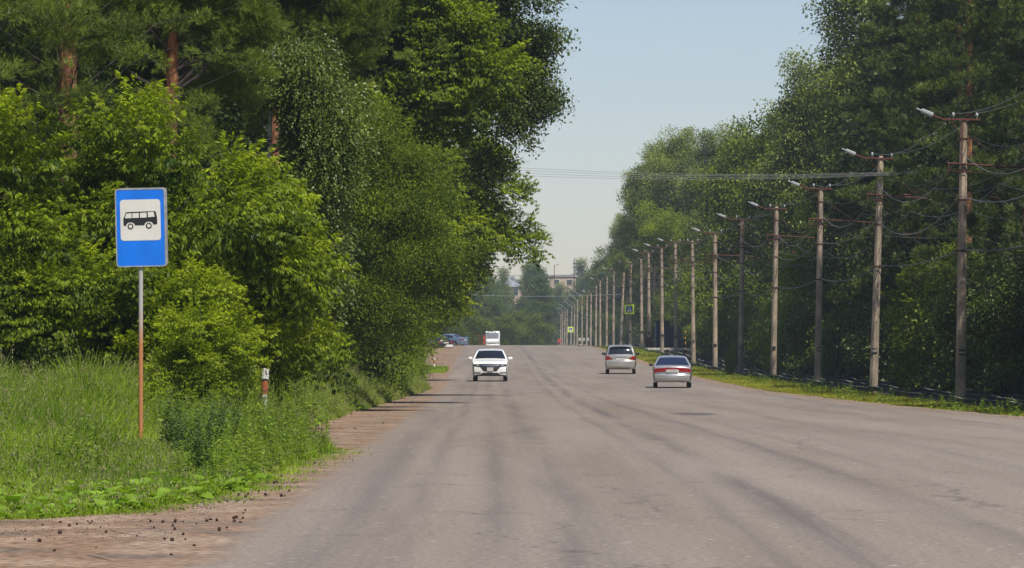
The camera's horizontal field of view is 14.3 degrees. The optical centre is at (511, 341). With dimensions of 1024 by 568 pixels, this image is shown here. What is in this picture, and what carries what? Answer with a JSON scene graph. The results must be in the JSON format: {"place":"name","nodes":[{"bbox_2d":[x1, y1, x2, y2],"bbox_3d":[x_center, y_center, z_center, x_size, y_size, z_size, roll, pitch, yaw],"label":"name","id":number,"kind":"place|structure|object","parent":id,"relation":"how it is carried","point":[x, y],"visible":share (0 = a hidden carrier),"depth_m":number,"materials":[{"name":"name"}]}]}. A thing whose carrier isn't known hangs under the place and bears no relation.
{"place":"outdoors","nodes":[
{"label":"outdoors","id":0,"kind":"place"},
{"bbox_2d":[0,345,914,567],"bbox_3d":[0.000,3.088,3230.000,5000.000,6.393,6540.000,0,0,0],"label":"ground","id":1,"kind":"structure","parent":0,"point":[21,552],"depth_m":35.19,"materials":[{"name":"soil"}]},
{"bbox_2d":[0,0,121,248],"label":"pine tree","id":2,"kind":"object","parent":1,"relation":"on","point":[40,78],"visible":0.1,"depth_m":79.59,"materials":[{"name":"green plant"}]},
{"bbox_2d":[0,83,123,371],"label":"box elder","id":3,"kind":"object","parent":1,"relation":"on","point":[25,174],"visible":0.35,"depth_m":65.25,"materials":[{"name":"green plant"}]},
{"bbox_2d":[0,0,154,342],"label":"pine tree","id":4,"kind":"object","parent":1,"relation":"on","point":[65,35],"visible":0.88,"depth_m":65.77,"materials":[{"name":"green plant"}]},
{"bbox_2d":[0,204,164,385],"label":"box elder","id":5,"kind":"object","parent":1,"relation":"on","point":[77,306],"visible":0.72,"depth_m":63.75,"materials":[{"name":"green plant"}]},
{"bbox_2d":[0,0,188,203],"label":"broadleaf tree","id":6,"kind":"object","parent":1,"relation":"on","point":[113,101],"visible":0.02,"depth_m":83.64,"materials":[{"name":"green plant"}]},
{"bbox_2d":[0,0,267,197],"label":"pine tree","id":7,"kind":"object","parent":1,"relation":"on","point":[169,16],"visible":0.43,"depth_m":75.84,"materials":[{"name":"green plant"}]},
{"bbox_2d":[0,466,272,518],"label":"burdock cover","id":8,"kind":"object","parent":1,"relation":"on","point":[161,492],"visible":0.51,"depth_m":42.12,"materials":[{"name":"green plant"}]},
{"bbox_2d":[115,187,167,437],"bbox_3d":[-5.160,-0.116,57.047,0.736,4.061,0.156,0,0,0],"label":"bus stop sign","id":9,"kind":"object","parent":1,"relation":"on","point":[141,226],"visible":0.96,"depth_m":56.99,"materials":[{"name":"blue metal"}]},
{"bbox_2d":[45,0,281,221],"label":"broadleaf tree","id":10,"kind":"object","parent":1,"relation":"on","point":[206,164],"visible":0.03,"depth_m":89.22,"materials":[{"name":"green plant"}]},
{"bbox_2d":[34,0,298,172],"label":"pine tree","id":11,"kind":"object","parent":1,"relation":"on","point":[248,24],"visible":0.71,"depth_m":79.96,"materials":[{"name":"green plant"}]},
{"bbox_2d":[0,368,332,477],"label":"weeds","id":12,"kind":"object","parent":1,"relation":"on","point":[254,451],"visible":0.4,"depth_m":54.42,"materials":[{"name":"green plant"}]},
{"bbox_2d":[0,335,336,518],"bbox_3d":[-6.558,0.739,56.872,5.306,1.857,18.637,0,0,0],"label":"dry stems","id":13,"kind":"object","parent":1,"relation":"on","point":[68,388],"visible":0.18,"depth_m":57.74,"materials":[{"name":"plant"}]},
{"bbox_2d":[0,329,242,439],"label":"grass seed heads","id":14,"kind":"object","parent":13,"relation":"attached to","point":[74,376],"depth_m":57.79,"materials":[{"name":"plant"}]},
{"bbox_2d":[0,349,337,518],"bbox_3d":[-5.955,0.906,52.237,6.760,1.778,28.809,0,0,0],"label":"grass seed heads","id":15,"kind":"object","parent":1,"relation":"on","point":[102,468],"depth_m":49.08,"materials":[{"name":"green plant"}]},
{"bbox_2d":[155,385,189,443],"bbox_3d":[-4.625,1.063,55.996,0.505,0.949,0.454,0,0,-28],"label":"mugwort plant","id":16,"kind":"object","parent":1,"relation":"on","point":[164,423],"visible":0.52,"depth_m":55.95,"materials":[{"name":"green plant"}]},
{"bbox_2d":[85,251,270,400],"bbox_3d":[-5.224,0.357,64.516,3.080,3.618,3.080,0,0,42],"label":"box elder","id":17,"kind":"object","parent":1,"relation":"on","point":[220,289],"visible":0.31,"depth_m":64.15,"materials":[{"name":"green plant"}]},
{"bbox_2d":[4,70,354,395],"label":"box elder","id":18,"kind":"object","parent":1,"relation":"on","point":[265,223],"visible":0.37,"depth_m":66.22,"materials":[{"name":"green plant"}]},
{"bbox_2d":[166,400,200,453],"bbox_3d":[-4.242,1.163,53.010,0.410,0.831,0.484,0,0,16],"label":"mugwort plant","id":19,"kind":"object","parent":1,"relation":"on","point":[175,438],"visible":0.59,"depth_m":52.94,"materials":[{"name":"green plant"}]},
{"bbox_2d":[0,446,376,520],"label":"grass sprouts","id":20,"kind":"object","parent":1,"relation":"on","point":[225,493],"depth_m":44.79,"materials":[{"name":"green plant"}]},
{"bbox_2d":[185,405,215,469],"bbox_3d":[-3.687,1.162,48.500,0.409,0.854,0.454,0,0,0],"label":"mugwort plant","id":21,"kind":"object","parent":1,"relation":"on","point":[198,455],"visible":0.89,"depth_m":48.46,"materials":[{"name":"green plant"}]},
{"bbox_2d":[131,295,274,419],"bbox_3d":[-4.745,0.642,62.509,2.352,2.763,2.352,0,0,38],"label":"box elder","id":22,"kind":"object","parent":1,"relation":"on","point":[193,342],"visible":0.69,"depth_m":62.10,"materials":[{"name":"green plant"}]},
{"bbox_2d":[195,387,228,454],"bbox_3d":[-3.919,1.094,54.003,0.483,1.009,0.536,0,0,31],"label":"mugwort plant","id":23,"kind":"object","parent":1,"relation":"on","point":[214,417],"visible":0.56,"depth_m":53.92,"materials":[{"name":"green plant"}]},
{"bbox_2d":[31,359,431,435],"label":"grass","id":24,"kind":"structure","parent":1,"relation":"on","point":[345,410],"depth_m":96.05,"materials":[{"name":"green plant"}]},
{"bbox_2d":[116,141,362,413],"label":"box elder","id":25,"kind":"object","parent":1,"relation":"on","point":[281,339],"visible":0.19,"depth_m":68.25,"materials":[{"name":"green plant"}]},
{"bbox_2d":[149,0,377,392],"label":"broadleaf tree","id":26,"kind":"object","parent":1,"relation":"on","point":[230,125],"visible":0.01,"depth_m":96.52,"materials":[{"name":"green plant"}]},
{"bbox_2d":[242,211,362,414],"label":"box elder","id":27,"kind":"object","parent":1,"relation":"on","point":[333,344],"visible":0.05,"depth_m":81.44,"materials":[{"name":"green plant"}]},
{"bbox_2d":[226,0,404,177],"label":"pine tree","id":28,"kind":"object","parent":1,"relation":"on","point":[350,24],"visible":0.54,"depth_m":91.84,"materials":[{"name":"green plant"}]},
{"bbox_2d":[256,27,388,334],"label":"birch","id":29,"kind":"object","parent":1,"relation":"on","point":[323,127],"visible":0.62,"depth_m":85.49,"materials":[{"name":"green plant"}]},
{"bbox_2d":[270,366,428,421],"bbox_3d":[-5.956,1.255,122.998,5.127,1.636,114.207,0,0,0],"label":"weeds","id":30,"kind":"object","parent":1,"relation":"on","point":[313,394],"visible":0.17,"depth_m":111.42,"materials":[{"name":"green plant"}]},
{"bbox_2d":[296,1,453,204],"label":"pine tree","id":31,"kind":"object","parent":1,"relation":"on","point":[402,55],"visible":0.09,"depth_m":112.64,"materials":[{"name":"green plant"}]},
{"bbox_2d":[332,273,420,395],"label":"shrub","id":32,"kind":"object","parent":1,"relation":"on","point":[401,372],"visible":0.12,"depth_m":143.75,"materials":[{"name":"green plant"}]},
{"bbox_2d":[345,77,430,381],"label":"broadleaf tree","id":33,"kind":"object","parent":1,"relation":"on","point":[375,365],"depth_m":137.02,"materials":[{"name":"green plant"}]},
{"bbox_2d":[326,82,495,374],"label":"willow","id":34,"kind":"object","parent":1,"relation":"on","point":[398,211],"visible":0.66,"depth_m":111.44,"materials":[{"name":"green plant"}]},
{"bbox_2d":[284,0,549,379],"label":"box elder","id":35,"kind":"object","parent":1,"relation":"on","point":[436,85],"visible":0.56,"depth_m":116.84,"materials":[{"name":"green plant"}]},
{"bbox_2d":[320,0,580,217],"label":"elm tree","id":36,"kind":"object","parent":1,"relation":"on","point":[539,98],"visible":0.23,"depth_m":127.83,"materials":[{"name":"green plant"}]},
{"bbox_2d":[364,117,555,356],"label":"box elder","id":37,"kind":"object","parent":1,"relation":"on","point":[503,230],"visible":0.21,"depth_m":151.35,"materials":[{"name":"green plant"}]},
{"bbox_2d":[421,194,516,333],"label":"box elder","id":38,"kind":"object","parent":1,"relation":"on","point":[474,288],"visible":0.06,"depth_m":204.49,"materials":[{"name":"green plant"}]},
{"bbox_2d":[469,273,502,342],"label":"broadleaf tree","id":39,"kind":"object","parent":1,"relation":"on","point":[485,301],"visible":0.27,"depth_m":698.94,"materials":[{"name":"green plant"}]},
{"bbox_2d":[492,312,529,344],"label":"shrub","id":40,"kind":"object","parent":1,"relation":"on","point":[509,331],"visible":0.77,"depth_m":638.89,"materials":[{"name":"green plant"}]},
{"bbox_2d":[510,260,558,342],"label":"broadleaf tree","id":41,"kind":"object","parent":1,"relation":"on","point":[523,301],"visible":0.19,"depth_m":849.41,"materials":[{"name":"green plant"}]},
{"bbox_2d":[517,309,559,344],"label":"shrub","id":42,"kind":"object","parent":1,"relation":"on","point":[536,325],"visible":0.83,"depth_m":649.23,"materials":[{"name":"green plant"}]},
{"bbox_2d":[525,270,559,344],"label":"broadleaf tree","id":43,"kind":"object","parent":1,"relation":"on","point":[548,305],"visible":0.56,"depth_m":758.97,"materials":[{"name":"green plant"}]},
{"bbox_2d":[574,259,623,345],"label":"broadleaf tree","id":44,"kind":"object","parent":1,"relation":"on","point":[584,307],"visible":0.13,"depth_m":799.33,"materials":[{"name":"green plant"}]},
{"bbox_2d":[585,240,639,345],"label":"broadleaf tree","id":45,"kind":"object","parent":1,"relation":"on","point":[599,263],"visible":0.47,"depth_m":728.52,"materials":[{"name":"green plant"}]},
{"bbox_2d":[604,213,646,344],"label":"poplar tree","id":46,"kind":"object","parent":1,"relation":"on","point":[619,266],"visible":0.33,"depth_m":519.43,"materials":[{"name":"green plant"}]},
{"bbox_2d":[614,171,652,344],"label":"poplar tree","id":47,"kind":"object","parent":1,"relation":"on","point":[628,250],"visible":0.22,"depth_m":454.15,"materials":[{"name":"green plant"}]},
{"bbox_2d":[616,139,674,346],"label":"poplar tree","id":48,"kind":"object","parent":1,"relation":"on","point":[633,182],"visible":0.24,"depth_m":439.59,"materials":[{"name":"green plant"}]},
{"bbox_2d":[632,249,673,347],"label":"concrete pole","id":49,"kind":"object","parent":1,"relation":"on","point":[648,341],"visible":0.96,"depth_m":395.84,"materials":[{"name":"concrete"}]},
{"bbox_2d":[631,195,695,325],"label":"box elder","id":50,"kind":"object","parent":1,"relation":"on","point":[663,232],"visible":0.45,"depth_m":411.14,"materials":[{"name":"green plant"}]},
{"bbox_2d":[637,123,704,291],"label":"poplar tree","id":51,"kind":"object","parent":1,"relation":"on","point":[674,161],"visible":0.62,"depth_m":423.87,"materials":[{"name":"green plant"}]},
{"bbox_2d":[657,238,695,354],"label":"concrete pole","id":52,"kind":"object","parent":1,"relation":"on","point":[675,248],"visible":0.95,"depth_m":351.88,"materials":[{"name":"concrete"}]},
{"bbox_2d":[668,125,723,336],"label":"poplar tree","id":53,"kind":"object","parent":1,"relation":"on","point":[706,142],"visible":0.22,"depth_m":384.56,"materials":[{"name":"green plant"}]},
{"bbox_2d":[667,132,765,348],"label":"broadleaf tree","id":54,"kind":"object","parent":1,"relation":"on","point":[726,184],"visible":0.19,"depth_m":320.74,"materials":[{"name":"green plant"}]},
{"bbox_2d":[689,118,756,344],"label":"poplar tree","id":55,"kind":"object","parent":1,"relation":"on","point":[723,131],"visible":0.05,"depth_m":344.30,"materials":[{"name":"green plant"}]},
{"bbox_2d":[692,228,754,370],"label":"concrete pole","id":56,"kind":"object","parent":1,"relation":"on","point":[715,351],"visible":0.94,"depth_m":278.87,"materials":[{"name":"concrete"}]},
{"bbox_2d":[718,285,770,365],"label":"shrub","id":57,"kind":"object","parent":1,"relation":"on","point":[735,327],"visible":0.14,"depth_m":295.91,"materials":[{"name":"green plant"}]},
{"bbox_2d":[692,98,812,349],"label":"broadleaf tree","id":58,"kind":"object","parent":1,"relation":"on","point":[729,237],"visible":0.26,"depth_m":298.60,"materials":[{"name":"green plant"}]},
{"bbox_2d":[744,288,778,369],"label":"shrub","id":59,"kind":"object","parent":1,"relation":"on","point":[754,334],"visible":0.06,"depth_m":269.71,"materials":[{"name":"green plant"}]},
{"bbox_2d":[744,282,793,371],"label":"shrub","id":60,"kind":"object","parent":1,"relation":"on","point":[779,300],"visible":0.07,"depth_m":256.84,"materials":[{"name":"green plant"}]},
{"bbox_2d":[748,201,824,374],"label":"concrete pole","id":61,"kind":"object","parent":1,"relation":"on","point":[773,360],"visible":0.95,"depth_m":225.52,"materials":[{"name":"concrete"}]},
{"bbox_2d":[742,45,840,355],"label":"poplar tree","id":62,"kind":"object","parent":1,"relation":"on","point":[796,146],"visible":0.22,"depth_m":260.94,"materials":[{"name":"green plant"}]},
{"bbox_2d":[744,190,846,373],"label":"box elder","id":63,"kind":"object","parent":1,"relation":"on","point":[793,270],"visible":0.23,"depth_m":244.80,"materials":[{"name":"green plant"}]},
{"bbox_2d":[765,263,847,374],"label":"shrub","id":64,"kind":"object","parent":1,"relation":"on","point":[785,353],"visible":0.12,"depth_m":239.58,"materials":[{"name":"green plant"}]},
{"bbox_2d":[765,282,848,375],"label":"shrub","id":65,"kind":"object","parent":1,"relation":"on","point":[806,314],"visible":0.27,"depth_m":232.95,"materials":[{"name":"green plant"}]},
{"bbox_2d":[633,346,1023,415],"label":"weeds","id":66,"kind":"object","parent":1,"relation":"on","point":[953,407],"visible":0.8,"depth_m":149.43,"materials":[{"name":"green plant"}]},
{"bbox_2d":[634,346,1023,411],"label":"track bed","id":67,"kind":"object","parent":1,"relation":"on","point":[880,392],"visible":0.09,"depth_m":162.56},
{"bbox_2d":[683,239,720,362],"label":"concrete pole","id":68,"kind":"object","parent":67,"relation":"on","point":[693,351],"visible":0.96,"depth_m":316.84,"materials":[{"name":"concrete"}]},
{"bbox_2d":[716,213,786,373],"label":"concrete pole","id":69,"kind":"object","parent":67,"relation":"on","point":[741,327],"visible":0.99,"depth_m":248.55,"materials":[{"name":"concrete"}]},
{"bbox_2d":[627,344,1023,403],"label":"tram track","id":70,"kind":"structure","parent":67,"relation":"on","point":[973,394],"depth_m":186.76,"materials":[{"name":"metal"}]},
{"bbox_2d":[652,320,688,347],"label":"bus stop shelter","id":71,"kind":"object","parent":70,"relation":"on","point":[668,337],"visible":0.32,"depth_m":394.05,"materials":[{"name":"blue metal"}]},
{"bbox_2d":[788,180,873,380],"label":"concrete pole","id":72,"kind":"object","parent":67,"relation":"on","point":[818,334],"visible":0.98,"depth_m":196.88,"materials":[{"name":"concrete"}]},
{"bbox_2d":[842,148,946,392],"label":"concrete pole","id":73,"kind":"object","parent":67,"relation":"on","point":[874,352],"visible":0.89,"depth_m":165.43,"materials":[{"name":"concrete"}]},
{"bbox_2d":[803,297,856,374],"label":"shrub","id":74,"kind":"object","parent":1,"relation":"on","point":[825,326],"visible":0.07,"depth_m":226.24,"materials":[{"name":"green plant"}]},
{"bbox_2d":[805,310,855,378],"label":"shrub","id":75,"kind":"object","parent":1,"relation":"on","point":[831,374],"visible":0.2,"depth_m":216.64,"materials":[{"name":"green plant"}]},
{"bbox_2d":[639,347,1023,409],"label":"old rail","id":76,"kind":"object","parent":1,"relation":"on","point":[934,396],"visible":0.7,"depth_m":155.75,"materials":[{"name":"metal"}]},
{"bbox_2d":[788,21,893,289],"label":"broadleaf tree","id":77,"kind":"object","parent":1,"relation":"on","point":[818,181],"visible":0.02,"depth_m":236.52,"materials":[{"name":"green plant"}]},
{"bbox_2d":[788,0,902,307],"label":"poplar tree","id":78,"kind":"object","parent":1,"relation":"on","point":[849,20],"visible":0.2,"depth_m":237.30,"materials":[{"name":"green plant"}]},
{"bbox_2d":[808,255,883,379],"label":"shrub","id":79,"kind":"object","parent":1,"relation":"on","point":[847,363],"visible":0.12,"depth_m":209.54,"materials":[{"name":"green plant"}]},
{"bbox_2d":[809,0,900,310],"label":"pine tree","id":80,"kind":"object","parent":1,"relation":"on","point":[876,7],"visible":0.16,"depth_m":225.83,"materials":[{"name":"green plant"}]},
{"bbox_2d":[831,91,896,309],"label":"broadleaf tree","id":81,"kind":"object","parent":1,"relation":"on","point":[840,155],"depth_m":223.90,"materials":[{"name":"green plant"}]},
{"bbox_2d":[837,253,905,379],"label":"shrub","id":82,"kind":"object","parent":1,"relation":"on","point":[858,314],"visible":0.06,"depth_m":203.87,"materials":[{"name":"green plant"}]},
{"bbox_2d":[835,250,912,383],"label":"shrub","id":83,"kind":"object","parent":1,"relation":"on","point":[865,341],"visible":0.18,"depth_m":189.64,"materials":[{"name":"green plant"}]},
{"bbox_2d":[810,0,943,271],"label":"pine tree","id":84,"kind":"object","parent":1,"relation":"on","point":[861,50],"visible":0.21,"depth_m":212.85,"materials":[{"name":"green plant"}]},
{"bbox_2d":[828,15,955,306],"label":"broadleaf tree","id":85,"kind":"object","parent":1,"relation":"on","point":[852,136],"visible":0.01,"depth_m":212.24,"materials":[{"name":"green plant"}]},
{"bbox_2d":[825,0,980,304],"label":"pine tree","id":86,"kind":"object","parent":1,"relation":"on","point":[888,36],"visible":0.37,"depth_m":199.68,"materials":[{"name":"green plant"}]},
{"bbox_2d":[848,0,1023,269],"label":"pine tree","id":87,"kind":"object","parent":1,"relation":"on","point":[925,7],"visible":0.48,"depth_m":175.61,"materials":[{"name":"green plant"}]},
{"bbox_2d":[855,1,1021,295],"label":"broadleaf tree","id":88,"kind":"object","parent":1,"relation":"on","point":[910,169],"visible":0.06,"depth_m":199.90,"materials":[{"name":"green plant"}]},
{"bbox_2d":[854,0,1023,294],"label":"pine tree","id":89,"kind":"object","parent":1,"relation":"on","point":[920,238],"visible":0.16,"depth_m":187.61,"materials":[{"name":"green plant"}]},
{"bbox_2d":[880,235,1008,386],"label":"box elder","id":90,"kind":"object","parent":1,"relation":"on","point":[903,285],"visible":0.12,"depth_m":175.75,"materials":[{"name":"green plant"}]},
{"bbox_2d":[879,260,1017,387],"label":"shrub","id":91,"kind":"object","parent":1,"relation":"on","point":[913,312],"visible":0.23,"depth_m":171.31,"materials":[{"name":"green plant"}]},
{"bbox_2d":[874,0,1023,265],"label":"pine tree","id":92,"kind":"object","parent":1,"relation":"on","point":[939,63],"visible":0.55,"depth_m":163.44,"materials":[{"name":"green plant"}]},
{"bbox_2d":[902,240,1020,392],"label":"shrub","id":93,"kind":"object","parent":1,"relation":"on","point":[948,321],"visible":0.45,"depth_m":157.67,"materials":[{"name":"green plant"}]},
{"bbox_2d":[901,0,1023,309],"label":"pine tree","id":94,"kind":"object","parent":1,"relation":"on","point":[993,227],"visible":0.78,"depth_m":152.92,"materials":[{"name":"green plant"}]},
{"bbox_2d":[905,0,1023,265],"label":"broadleaf tree","id":95,"kind":"object","parent":1,"relation":"on","point":[940,162],"visible":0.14,"depth_m":186.11,"materials":[{"name":"green plant"}]},
{"bbox_2d":[914,225,1019,386],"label":"shrub","id":96,"kind":"object","parent":1,"relation":"on","point":[953,262],"visible":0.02,"depth_m":164.90,"materials":[{"name":"green plant"}]},
{"bbox_2d":[916,108,1023,404],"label":"concrete pole","id":97,"kind":"object","parent":1,"relation":"on","point":[960,383],"visible":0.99,"depth_m":136.16,"materials":[{"name":"concrete"}]},
{"bbox_2d":[941,257,1023,395],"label":"shrub","id":98,"kind":"object","parent":1,"relation":"on","point":[1011,303],"visible":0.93,"depth_m":144.17,"materials":[{"name":"green plant"}]},
{"bbox_2d":[973,1,1023,281],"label":"pine tree","id":99,"kind":"object","parent":1,"relation":"on","point":[1019,269],"visible":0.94,"depth_m":142.59,"materials":[{"name":"green plant"}]},
{"bbox_2d":[67,345,1023,567],"bbox_3d":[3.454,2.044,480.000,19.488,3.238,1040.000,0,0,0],"label":"road","id":100,"kind":"structure","parent":0,"point":[559,456],"depth_m":46.20,"materials":[{"name":"grey asphalt"}]},
{"bbox_2d":[25,376,439,539],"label":"gravel","id":101,"kind":"structure","parent":100,"relation":"on","point":[256,492],"depth_m":40.97,"materials":[{"name":"gravel"}]},
{"bbox_2d":[468,349,512,380],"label":"suv","id":102,"kind":"object","parent":100,"relation":"on","point":[489,362],"visible":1,"depth_m":203.23,"materials":[{"name":"white paint"}]},
{"bbox_2d":[602,345,638,373],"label":"minivan","id":103,"kind":"object","parent":100,"relation":"on","point":[620,356],"visible":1,"depth_m":232.88,"materials":[{"name":"silver metal"}]},
{"bbox_2d":[649,355,694,387],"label":"sedan","id":104,"kind":"object","parent":100,"relation":"on","point":[671,368],"visible":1,"depth_m":177.82,"materials":[{"name":"silver metal"}]},
{"bbox_2d":[452,0,1011,282],"label":"sky","id":105,"kind":"structure","parent":0,"point":[640,67],"materials":[{"name":"blue"}]},
{"bbox_2d":[594,346,1023,416],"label":"grass","id":106,"kind":"structure","parent":0,"point":[761,385],"depth_m":170.50,"materials":[{"name":"green plant"}]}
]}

